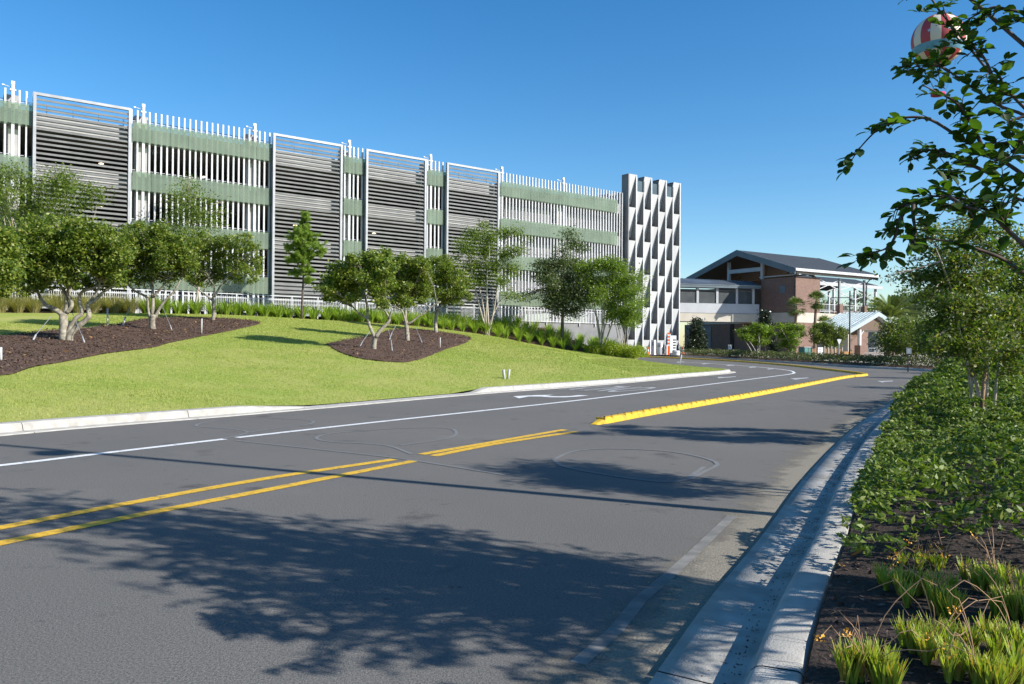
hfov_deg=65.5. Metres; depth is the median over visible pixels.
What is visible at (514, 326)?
strap leaf plant
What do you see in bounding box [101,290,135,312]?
ornamental grass
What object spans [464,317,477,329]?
strap leaf plant
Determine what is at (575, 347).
strap leaf plant
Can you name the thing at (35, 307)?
ornamental grass
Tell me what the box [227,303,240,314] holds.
strap leaf plant
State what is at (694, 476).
sealed cut
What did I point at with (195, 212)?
airy tree
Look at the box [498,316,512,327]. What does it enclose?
strap leaf plant
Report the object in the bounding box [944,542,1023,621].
bulbine plant
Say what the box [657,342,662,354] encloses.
ticket machine
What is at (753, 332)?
crape myrtle
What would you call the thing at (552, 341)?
strap leaf plant
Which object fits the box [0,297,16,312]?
ornamental grass
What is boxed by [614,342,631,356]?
shrub
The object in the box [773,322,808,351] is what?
crape myrtle
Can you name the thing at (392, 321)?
strap leaf plant
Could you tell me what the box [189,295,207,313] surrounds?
strap leaf plant
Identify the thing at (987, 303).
background tree
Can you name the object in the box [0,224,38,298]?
gnarled tree
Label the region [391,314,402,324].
strap leaf plant
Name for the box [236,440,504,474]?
sealed cut
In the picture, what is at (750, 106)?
sky
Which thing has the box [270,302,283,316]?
strap leaf plant
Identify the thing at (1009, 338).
crape myrtle
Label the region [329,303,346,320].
strap leaf plant
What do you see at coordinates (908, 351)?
sign
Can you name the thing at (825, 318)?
palm tree
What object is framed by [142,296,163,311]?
strap leaf plant
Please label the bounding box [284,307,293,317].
strap leaf plant
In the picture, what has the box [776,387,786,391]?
kerb section
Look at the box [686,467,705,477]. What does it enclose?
sealed cut
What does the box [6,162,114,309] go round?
airy tree
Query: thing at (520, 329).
strap leaf plant
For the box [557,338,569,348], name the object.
strap leaf plant
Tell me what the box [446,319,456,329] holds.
strap leaf plant
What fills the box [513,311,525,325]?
strap leaf plant
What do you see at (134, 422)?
gutter
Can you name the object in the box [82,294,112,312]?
ornamental grass
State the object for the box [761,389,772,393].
kerb section
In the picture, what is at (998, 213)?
crape myrtle
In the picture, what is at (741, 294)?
louvred window
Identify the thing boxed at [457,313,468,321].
strap leaf plant
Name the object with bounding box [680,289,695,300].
louvred window
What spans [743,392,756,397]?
kerb section
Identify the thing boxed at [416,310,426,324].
strap leaf plant
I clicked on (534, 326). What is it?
strap leaf plant
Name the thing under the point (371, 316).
strap leaf plant
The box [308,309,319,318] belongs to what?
strap leaf plant
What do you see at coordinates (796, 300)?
palm tree
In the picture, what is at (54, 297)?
ornamental grass
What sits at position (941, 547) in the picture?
fallen leaves
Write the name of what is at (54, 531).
line
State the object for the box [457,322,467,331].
strap leaf plant
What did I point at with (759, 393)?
kerb section
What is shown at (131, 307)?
ornamental grass
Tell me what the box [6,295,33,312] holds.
ornamental grass
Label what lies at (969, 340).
crape myrtle
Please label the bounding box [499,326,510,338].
strap leaf plant
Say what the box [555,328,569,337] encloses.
strap leaf plant
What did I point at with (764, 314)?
magnolia tree
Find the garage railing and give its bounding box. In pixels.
[13,285,620,326]
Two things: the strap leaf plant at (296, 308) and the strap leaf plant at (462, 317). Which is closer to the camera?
the strap leaf plant at (296, 308)
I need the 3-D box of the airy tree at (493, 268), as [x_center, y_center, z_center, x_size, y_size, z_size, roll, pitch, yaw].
[-1.598,-5.281,63.620,7.752,9.592,4.866,0,0,0]
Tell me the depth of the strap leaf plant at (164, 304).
50.98 m
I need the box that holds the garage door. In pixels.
[686,326,710,348]
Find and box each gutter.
[0,371,735,435]
[648,355,929,683]
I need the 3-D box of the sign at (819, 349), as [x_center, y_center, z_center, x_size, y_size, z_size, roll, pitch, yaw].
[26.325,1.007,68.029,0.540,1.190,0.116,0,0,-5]
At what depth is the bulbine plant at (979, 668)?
3.15 m
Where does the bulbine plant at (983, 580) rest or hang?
on the mulch bed at (829, 672)
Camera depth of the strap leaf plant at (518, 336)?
64.96 m
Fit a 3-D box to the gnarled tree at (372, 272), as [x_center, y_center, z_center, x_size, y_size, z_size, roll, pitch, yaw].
[-6.728,-1.894,34.744,4.188,4.879,3.422,0,0,0]
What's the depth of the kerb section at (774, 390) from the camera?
26.50 m
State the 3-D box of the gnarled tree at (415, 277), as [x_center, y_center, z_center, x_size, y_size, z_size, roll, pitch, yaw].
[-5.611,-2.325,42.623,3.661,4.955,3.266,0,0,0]
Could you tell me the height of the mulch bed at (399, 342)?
1.754 m
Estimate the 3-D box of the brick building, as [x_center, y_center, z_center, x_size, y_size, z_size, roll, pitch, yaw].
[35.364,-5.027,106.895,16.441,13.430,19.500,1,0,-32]
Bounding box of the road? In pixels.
[0,356,926,683]
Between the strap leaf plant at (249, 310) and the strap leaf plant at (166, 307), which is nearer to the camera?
the strap leaf plant at (166, 307)
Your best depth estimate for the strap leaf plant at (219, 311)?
53.71 m
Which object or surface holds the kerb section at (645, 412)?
on the road
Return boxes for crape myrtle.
[566,252,650,353]
[733,322,776,356]
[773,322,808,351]
[808,320,848,348]
[836,0,1023,276]
[864,314,932,358]
[873,210,1023,424]
[905,314,982,360]
[984,317,1023,351]
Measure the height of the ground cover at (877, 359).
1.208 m
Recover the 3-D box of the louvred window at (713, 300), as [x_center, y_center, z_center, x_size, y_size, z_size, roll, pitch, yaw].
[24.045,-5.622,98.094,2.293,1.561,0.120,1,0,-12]
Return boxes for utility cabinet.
[798,347,812,358]
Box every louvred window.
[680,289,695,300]
[699,290,715,302]
[718,290,735,302]
[738,291,751,303]
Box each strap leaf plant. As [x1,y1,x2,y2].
[131,296,160,313]
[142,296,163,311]
[156,298,173,313]
[157,299,175,313]
[168,298,187,313]
[181,301,188,313]
[186,299,202,313]
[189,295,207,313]
[197,298,226,313]
[216,305,222,314]
[217,298,237,314]
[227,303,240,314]
[228,297,246,315]
[238,298,258,315]
[256,304,271,315]
[258,302,272,316]
[264,302,280,316]
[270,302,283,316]
[270,304,287,316]
[278,299,293,317]
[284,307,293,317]
[294,302,310,318]
[294,306,310,318]
[308,303,322,319]
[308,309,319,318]
[319,307,333,319]
[320,304,336,319]
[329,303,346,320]
[329,305,346,320]
[342,308,355,321]
[353,306,365,321]
[362,306,379,322]
[375,309,389,322]
[376,313,389,323]
[390,312,398,323]
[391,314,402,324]
[411,313,423,325]
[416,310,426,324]
[422,312,434,326]
[427,317,437,327]
[433,315,447,327]
[437,318,447,328]
[442,312,457,319]
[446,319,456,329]
[450,310,463,321]
[450,318,461,327]
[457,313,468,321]
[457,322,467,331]
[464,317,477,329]
[468,321,480,332]
[480,319,494,332]
[492,328,503,336]
[493,321,505,328]
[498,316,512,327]
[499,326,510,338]
[507,319,518,331]
[511,329,524,340]
[512,323,529,338]
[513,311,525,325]
[520,324,533,336]
[523,332,534,342]
[527,322,537,332]
[532,327,544,338]
[533,329,548,341]
[536,335,546,344]
[545,329,558,336]
[547,334,562,346]
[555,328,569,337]
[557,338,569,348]
[564,331,573,344]
[568,342,579,350]
[574,337,585,348]
[582,342,589,351]
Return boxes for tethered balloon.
[911,14,966,197]
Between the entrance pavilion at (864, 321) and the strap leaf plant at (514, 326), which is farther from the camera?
the entrance pavilion at (864, 321)
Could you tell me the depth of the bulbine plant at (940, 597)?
3.96 m
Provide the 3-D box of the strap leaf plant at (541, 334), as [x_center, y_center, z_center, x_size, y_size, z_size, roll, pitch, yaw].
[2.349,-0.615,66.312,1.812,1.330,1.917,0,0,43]
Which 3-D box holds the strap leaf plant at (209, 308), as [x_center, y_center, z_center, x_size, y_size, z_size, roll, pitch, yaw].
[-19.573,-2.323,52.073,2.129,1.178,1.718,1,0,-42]
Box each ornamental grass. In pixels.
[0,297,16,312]
[3,292,30,311]
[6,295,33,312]
[15,294,47,312]
[35,292,75,312]
[40,290,77,311]
[56,290,95,312]
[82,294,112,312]
[96,294,119,312]
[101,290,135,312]
[107,292,139,312]
[116,295,141,312]
[132,297,160,313]
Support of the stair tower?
on the ground at (558, 382)
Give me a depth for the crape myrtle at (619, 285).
64.76 m
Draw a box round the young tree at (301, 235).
[282,210,328,318]
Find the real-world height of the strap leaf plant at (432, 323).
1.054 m
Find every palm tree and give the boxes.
[785,296,807,352]
[806,290,826,348]
[816,315,834,347]
[851,294,927,340]
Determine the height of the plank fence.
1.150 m
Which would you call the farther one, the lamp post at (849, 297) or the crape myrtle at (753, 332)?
the crape myrtle at (753, 332)
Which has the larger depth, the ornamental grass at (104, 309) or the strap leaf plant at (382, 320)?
the strap leaf plant at (382, 320)
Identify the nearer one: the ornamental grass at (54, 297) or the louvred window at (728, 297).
the ornamental grass at (54, 297)
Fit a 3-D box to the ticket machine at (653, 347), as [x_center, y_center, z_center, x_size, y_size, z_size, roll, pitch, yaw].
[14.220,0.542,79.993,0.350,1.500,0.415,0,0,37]
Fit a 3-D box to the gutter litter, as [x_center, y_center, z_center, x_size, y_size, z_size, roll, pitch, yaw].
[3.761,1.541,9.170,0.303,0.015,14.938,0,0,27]
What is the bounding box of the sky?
[0,0,1023,345]
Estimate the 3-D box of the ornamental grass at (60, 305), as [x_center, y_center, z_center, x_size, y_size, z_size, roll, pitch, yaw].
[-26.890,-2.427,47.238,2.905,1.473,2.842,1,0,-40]
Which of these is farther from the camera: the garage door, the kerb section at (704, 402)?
the garage door
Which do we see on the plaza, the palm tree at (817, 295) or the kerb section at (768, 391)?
the palm tree at (817, 295)
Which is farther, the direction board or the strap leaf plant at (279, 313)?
the direction board
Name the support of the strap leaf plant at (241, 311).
on the planting bed at (511, 336)
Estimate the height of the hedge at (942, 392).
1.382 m
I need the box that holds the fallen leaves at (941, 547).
[836,497,1011,620]
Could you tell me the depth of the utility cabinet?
69.19 m
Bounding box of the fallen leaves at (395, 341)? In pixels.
[331,328,459,358]
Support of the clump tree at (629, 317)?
on the planting bed at (511, 336)
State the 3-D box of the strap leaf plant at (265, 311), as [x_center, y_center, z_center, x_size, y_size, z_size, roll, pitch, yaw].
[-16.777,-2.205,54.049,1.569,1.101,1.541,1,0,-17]
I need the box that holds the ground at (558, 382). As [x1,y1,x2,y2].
[0,346,882,683]
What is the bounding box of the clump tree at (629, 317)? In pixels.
[595,268,653,351]
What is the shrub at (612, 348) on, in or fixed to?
on the planting bed at (511, 336)
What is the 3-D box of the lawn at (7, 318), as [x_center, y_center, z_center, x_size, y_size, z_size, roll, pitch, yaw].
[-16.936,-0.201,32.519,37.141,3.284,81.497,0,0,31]
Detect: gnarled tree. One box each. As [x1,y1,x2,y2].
[0,211,138,340]
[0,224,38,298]
[113,216,201,328]
[174,228,265,319]
[310,245,401,348]
[386,251,440,340]
[421,254,479,331]
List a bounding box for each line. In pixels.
[0,439,225,465]
[0,459,395,529]
[0,460,416,544]
[237,362,794,437]
[418,429,564,454]
[430,431,575,455]
[570,515,735,664]
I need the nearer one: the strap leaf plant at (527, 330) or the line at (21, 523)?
the line at (21, 523)
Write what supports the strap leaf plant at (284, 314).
on the planting bed at (511, 336)
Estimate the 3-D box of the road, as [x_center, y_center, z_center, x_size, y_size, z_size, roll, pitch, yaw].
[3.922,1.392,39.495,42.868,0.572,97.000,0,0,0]
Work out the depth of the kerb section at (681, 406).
18.82 m
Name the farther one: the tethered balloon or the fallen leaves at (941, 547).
the tethered balloon
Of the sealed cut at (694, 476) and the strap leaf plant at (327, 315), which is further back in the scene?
the strap leaf plant at (327, 315)
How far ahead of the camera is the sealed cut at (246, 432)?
14.15 m
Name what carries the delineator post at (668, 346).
on the road
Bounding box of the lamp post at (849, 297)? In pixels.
[830,291,854,354]
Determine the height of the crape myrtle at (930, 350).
3.874 m
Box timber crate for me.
[840,351,852,357]
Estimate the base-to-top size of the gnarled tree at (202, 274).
5.528 m
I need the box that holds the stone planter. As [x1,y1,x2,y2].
[672,351,679,355]
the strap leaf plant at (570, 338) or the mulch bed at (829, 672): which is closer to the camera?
the mulch bed at (829, 672)
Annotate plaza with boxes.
[681,352,942,365]
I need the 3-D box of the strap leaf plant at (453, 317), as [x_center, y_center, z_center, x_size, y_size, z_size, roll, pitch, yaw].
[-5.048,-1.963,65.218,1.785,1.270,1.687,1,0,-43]
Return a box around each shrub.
[584,339,604,353]
[598,342,618,354]
[602,341,625,355]
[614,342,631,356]
[625,345,644,357]
[628,341,648,357]
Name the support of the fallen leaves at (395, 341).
on the mulch bed at (399, 342)
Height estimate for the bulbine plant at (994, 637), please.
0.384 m
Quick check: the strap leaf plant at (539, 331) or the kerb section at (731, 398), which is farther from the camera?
the strap leaf plant at (539, 331)
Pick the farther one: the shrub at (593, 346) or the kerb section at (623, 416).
the shrub at (593, 346)
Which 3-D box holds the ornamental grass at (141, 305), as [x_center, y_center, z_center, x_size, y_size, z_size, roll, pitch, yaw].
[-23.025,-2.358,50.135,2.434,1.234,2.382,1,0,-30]
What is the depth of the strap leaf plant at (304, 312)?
55.39 m
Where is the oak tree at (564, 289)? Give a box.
[515,223,596,344]
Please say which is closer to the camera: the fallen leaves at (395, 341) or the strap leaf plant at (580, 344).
the fallen leaves at (395, 341)
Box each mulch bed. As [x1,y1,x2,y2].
[0,317,260,374]
[327,329,470,361]
[804,396,1023,683]
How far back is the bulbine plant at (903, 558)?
4.80 m
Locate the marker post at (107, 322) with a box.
[106,308,108,324]
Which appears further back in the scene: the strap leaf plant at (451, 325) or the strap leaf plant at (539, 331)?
the strap leaf plant at (539, 331)
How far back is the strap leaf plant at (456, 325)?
64.30 m
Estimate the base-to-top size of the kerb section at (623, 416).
0.126 m
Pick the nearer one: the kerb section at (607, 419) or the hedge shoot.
the hedge shoot
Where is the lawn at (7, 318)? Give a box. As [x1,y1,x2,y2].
[0,313,725,421]
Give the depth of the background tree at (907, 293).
138.00 m
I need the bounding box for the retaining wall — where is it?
[402,320,622,344]
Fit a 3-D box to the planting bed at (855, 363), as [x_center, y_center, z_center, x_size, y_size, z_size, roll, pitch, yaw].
[22.280,1.455,59.594,11.803,0.660,54.007,1,0,-6]
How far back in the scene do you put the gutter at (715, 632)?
4.86 m
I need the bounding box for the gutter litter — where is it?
[701,423,875,683]
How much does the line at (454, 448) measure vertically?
0.001 m
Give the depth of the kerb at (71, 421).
16.01 m
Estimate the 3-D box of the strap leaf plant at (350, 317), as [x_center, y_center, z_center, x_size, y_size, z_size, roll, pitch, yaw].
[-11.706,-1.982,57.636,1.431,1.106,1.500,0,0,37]
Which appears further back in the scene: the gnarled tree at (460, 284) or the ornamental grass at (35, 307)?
the gnarled tree at (460, 284)
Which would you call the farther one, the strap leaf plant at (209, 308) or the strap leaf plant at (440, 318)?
the strap leaf plant at (440, 318)
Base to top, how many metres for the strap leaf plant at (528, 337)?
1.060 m
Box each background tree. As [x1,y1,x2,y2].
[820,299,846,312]
[843,290,873,312]
[890,287,928,320]
[905,272,946,318]
[932,261,998,320]
[957,290,1021,336]
[988,274,1023,297]
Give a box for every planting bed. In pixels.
[4,310,633,356]
[656,353,934,368]
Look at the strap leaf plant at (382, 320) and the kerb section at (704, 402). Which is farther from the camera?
the strap leaf plant at (382, 320)
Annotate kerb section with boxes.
[591,415,620,424]
[615,411,639,420]
[633,408,656,416]
[650,406,672,413]
[669,403,688,410]
[684,401,702,407]
[698,399,714,405]
[711,397,726,403]
[723,395,737,400]
[735,393,747,399]
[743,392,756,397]
[753,390,765,395]
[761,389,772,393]
[771,388,779,392]
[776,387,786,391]
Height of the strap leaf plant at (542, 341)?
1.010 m
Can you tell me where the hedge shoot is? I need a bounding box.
[892,385,919,424]
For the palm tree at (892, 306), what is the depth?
94.78 m
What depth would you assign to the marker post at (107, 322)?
38.05 m
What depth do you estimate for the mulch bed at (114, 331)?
31.16 m
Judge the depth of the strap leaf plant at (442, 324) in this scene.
61.96 m
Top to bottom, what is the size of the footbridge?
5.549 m
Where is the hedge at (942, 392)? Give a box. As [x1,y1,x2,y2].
[836,349,1023,556]
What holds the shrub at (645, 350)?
on the lawn at (7, 318)
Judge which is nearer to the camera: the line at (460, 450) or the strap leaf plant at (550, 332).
the line at (460, 450)
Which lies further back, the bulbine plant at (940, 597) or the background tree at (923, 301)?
the background tree at (923, 301)
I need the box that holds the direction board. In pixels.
[670,334,675,354]
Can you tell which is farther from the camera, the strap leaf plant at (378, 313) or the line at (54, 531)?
the strap leaf plant at (378, 313)
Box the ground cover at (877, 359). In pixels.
[680,348,1022,366]
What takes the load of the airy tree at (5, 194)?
on the planting bed at (511, 336)
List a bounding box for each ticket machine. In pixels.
[651,340,655,354]
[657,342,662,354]
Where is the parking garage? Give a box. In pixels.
[0,81,652,323]
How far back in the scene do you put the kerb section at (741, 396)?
23.05 m
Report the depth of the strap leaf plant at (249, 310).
53.30 m
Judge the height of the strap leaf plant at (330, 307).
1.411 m
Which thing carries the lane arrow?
on the road
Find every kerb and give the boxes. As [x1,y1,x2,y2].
[0,361,730,432]
[649,354,932,683]
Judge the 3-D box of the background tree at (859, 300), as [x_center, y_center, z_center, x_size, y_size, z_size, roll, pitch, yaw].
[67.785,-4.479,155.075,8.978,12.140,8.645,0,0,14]
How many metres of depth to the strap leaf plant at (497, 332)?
64.09 m
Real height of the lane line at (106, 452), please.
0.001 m
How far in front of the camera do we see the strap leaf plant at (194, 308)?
51.52 m
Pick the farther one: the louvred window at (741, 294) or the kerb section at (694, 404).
the louvred window at (741, 294)
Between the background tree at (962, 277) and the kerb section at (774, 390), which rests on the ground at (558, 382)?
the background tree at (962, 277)
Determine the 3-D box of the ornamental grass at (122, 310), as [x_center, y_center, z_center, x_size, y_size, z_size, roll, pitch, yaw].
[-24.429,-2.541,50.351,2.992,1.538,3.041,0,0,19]
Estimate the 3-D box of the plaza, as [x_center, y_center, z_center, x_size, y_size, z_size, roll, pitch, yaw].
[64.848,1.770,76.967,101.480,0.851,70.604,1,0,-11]
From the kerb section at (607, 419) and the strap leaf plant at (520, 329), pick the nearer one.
the kerb section at (607, 419)
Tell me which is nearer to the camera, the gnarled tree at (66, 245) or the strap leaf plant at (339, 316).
the gnarled tree at (66, 245)
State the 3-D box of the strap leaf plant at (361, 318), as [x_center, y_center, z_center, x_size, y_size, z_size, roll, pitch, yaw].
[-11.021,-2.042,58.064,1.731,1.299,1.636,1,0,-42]
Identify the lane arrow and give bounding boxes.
[514,395,587,397]
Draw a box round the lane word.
[570,386,655,391]
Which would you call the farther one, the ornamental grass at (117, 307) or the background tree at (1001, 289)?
the background tree at (1001, 289)
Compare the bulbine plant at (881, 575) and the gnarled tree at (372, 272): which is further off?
the gnarled tree at (372, 272)
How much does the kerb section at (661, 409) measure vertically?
0.126 m
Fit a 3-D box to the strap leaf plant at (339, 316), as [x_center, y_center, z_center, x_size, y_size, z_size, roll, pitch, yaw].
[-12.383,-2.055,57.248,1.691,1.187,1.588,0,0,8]
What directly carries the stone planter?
on the road
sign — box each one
[727,344,731,356]
[817,347,822,357]
[905,347,911,371]
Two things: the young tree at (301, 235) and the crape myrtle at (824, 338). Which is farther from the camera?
the crape myrtle at (824, 338)
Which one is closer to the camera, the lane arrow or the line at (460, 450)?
the line at (460, 450)
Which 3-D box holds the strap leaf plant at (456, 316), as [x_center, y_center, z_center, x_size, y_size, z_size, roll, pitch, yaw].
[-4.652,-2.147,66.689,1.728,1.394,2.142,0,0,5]
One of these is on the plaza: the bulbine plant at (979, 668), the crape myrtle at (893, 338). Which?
the crape myrtle at (893, 338)
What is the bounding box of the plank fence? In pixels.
[812,346,842,358]
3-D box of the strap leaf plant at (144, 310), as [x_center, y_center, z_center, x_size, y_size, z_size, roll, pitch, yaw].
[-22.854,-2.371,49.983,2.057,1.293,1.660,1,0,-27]
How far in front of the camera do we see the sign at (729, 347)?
71.99 m
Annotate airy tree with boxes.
[0,158,48,311]
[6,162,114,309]
[156,174,235,313]
[448,219,533,335]
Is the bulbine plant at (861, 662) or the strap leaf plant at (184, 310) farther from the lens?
the strap leaf plant at (184, 310)
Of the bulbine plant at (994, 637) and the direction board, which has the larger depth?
the direction board
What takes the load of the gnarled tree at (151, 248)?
on the mulch bed at (114, 331)
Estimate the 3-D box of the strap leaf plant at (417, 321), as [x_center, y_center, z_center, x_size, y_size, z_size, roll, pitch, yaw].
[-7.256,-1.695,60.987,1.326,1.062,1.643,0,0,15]
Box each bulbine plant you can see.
[814,578,974,683]
[867,552,1002,665]
[870,532,960,596]
[887,531,949,571]
[898,534,1008,621]
[921,588,1023,683]
[939,526,1023,593]
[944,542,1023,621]
[949,560,1023,662]
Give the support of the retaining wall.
on the ground at (558, 382)
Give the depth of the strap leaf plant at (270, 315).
55.80 m
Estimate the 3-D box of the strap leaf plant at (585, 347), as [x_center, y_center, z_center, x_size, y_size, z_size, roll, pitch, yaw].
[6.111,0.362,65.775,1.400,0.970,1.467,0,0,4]
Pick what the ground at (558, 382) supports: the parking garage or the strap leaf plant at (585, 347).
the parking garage
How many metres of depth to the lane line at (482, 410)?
17.51 m
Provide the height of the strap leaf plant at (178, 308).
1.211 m
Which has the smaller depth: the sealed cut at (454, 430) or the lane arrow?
the sealed cut at (454, 430)
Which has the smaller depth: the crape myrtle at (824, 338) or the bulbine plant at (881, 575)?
the bulbine plant at (881, 575)
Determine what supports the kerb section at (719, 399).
on the road
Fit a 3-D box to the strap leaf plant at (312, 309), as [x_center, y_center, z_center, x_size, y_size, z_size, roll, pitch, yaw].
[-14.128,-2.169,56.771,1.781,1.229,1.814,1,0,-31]
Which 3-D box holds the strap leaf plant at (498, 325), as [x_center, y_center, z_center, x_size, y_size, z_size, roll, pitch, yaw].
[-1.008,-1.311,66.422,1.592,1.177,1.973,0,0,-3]
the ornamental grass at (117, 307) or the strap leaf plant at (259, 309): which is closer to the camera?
the ornamental grass at (117, 307)
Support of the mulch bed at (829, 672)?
on the ground at (558, 382)
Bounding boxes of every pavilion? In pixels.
[793,275,882,351]
[816,312,896,355]
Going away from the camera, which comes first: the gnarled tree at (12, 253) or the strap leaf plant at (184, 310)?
the gnarled tree at (12, 253)
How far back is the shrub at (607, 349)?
64.83 m
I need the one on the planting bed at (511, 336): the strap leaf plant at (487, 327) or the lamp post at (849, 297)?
the strap leaf plant at (487, 327)
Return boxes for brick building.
[684,250,878,352]
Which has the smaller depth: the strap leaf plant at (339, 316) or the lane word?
the lane word
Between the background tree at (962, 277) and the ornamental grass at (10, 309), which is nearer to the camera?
the ornamental grass at (10, 309)
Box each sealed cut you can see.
[194,418,314,437]
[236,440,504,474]
[314,427,457,453]
[553,448,719,481]
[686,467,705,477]
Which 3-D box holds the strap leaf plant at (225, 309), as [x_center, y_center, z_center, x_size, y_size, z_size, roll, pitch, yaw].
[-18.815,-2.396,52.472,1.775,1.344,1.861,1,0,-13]
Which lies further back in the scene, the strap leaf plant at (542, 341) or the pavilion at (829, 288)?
the pavilion at (829, 288)
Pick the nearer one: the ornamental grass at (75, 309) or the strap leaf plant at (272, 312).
the ornamental grass at (75, 309)
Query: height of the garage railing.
1.620 m
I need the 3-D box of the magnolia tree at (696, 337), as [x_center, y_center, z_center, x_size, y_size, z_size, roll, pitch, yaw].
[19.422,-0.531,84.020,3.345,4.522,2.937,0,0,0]
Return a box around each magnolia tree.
[681,316,709,354]
[755,309,782,351]
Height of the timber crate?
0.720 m
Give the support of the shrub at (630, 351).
on the planting bed at (511, 336)
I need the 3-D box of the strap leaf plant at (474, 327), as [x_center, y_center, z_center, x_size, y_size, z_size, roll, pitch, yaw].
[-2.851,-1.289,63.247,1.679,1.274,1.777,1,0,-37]
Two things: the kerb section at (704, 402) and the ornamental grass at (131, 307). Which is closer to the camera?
the kerb section at (704, 402)
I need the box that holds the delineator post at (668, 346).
[667,333,669,354]
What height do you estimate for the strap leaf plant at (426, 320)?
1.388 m
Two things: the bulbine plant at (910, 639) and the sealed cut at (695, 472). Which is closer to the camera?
the bulbine plant at (910, 639)
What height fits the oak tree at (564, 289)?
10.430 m
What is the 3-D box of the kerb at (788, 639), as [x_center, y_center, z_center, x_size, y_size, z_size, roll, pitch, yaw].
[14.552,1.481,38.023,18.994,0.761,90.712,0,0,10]
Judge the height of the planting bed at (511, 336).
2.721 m
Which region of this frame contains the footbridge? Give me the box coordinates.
[680,278,760,322]
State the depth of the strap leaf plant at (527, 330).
66.86 m
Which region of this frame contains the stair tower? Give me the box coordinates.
[592,173,680,354]

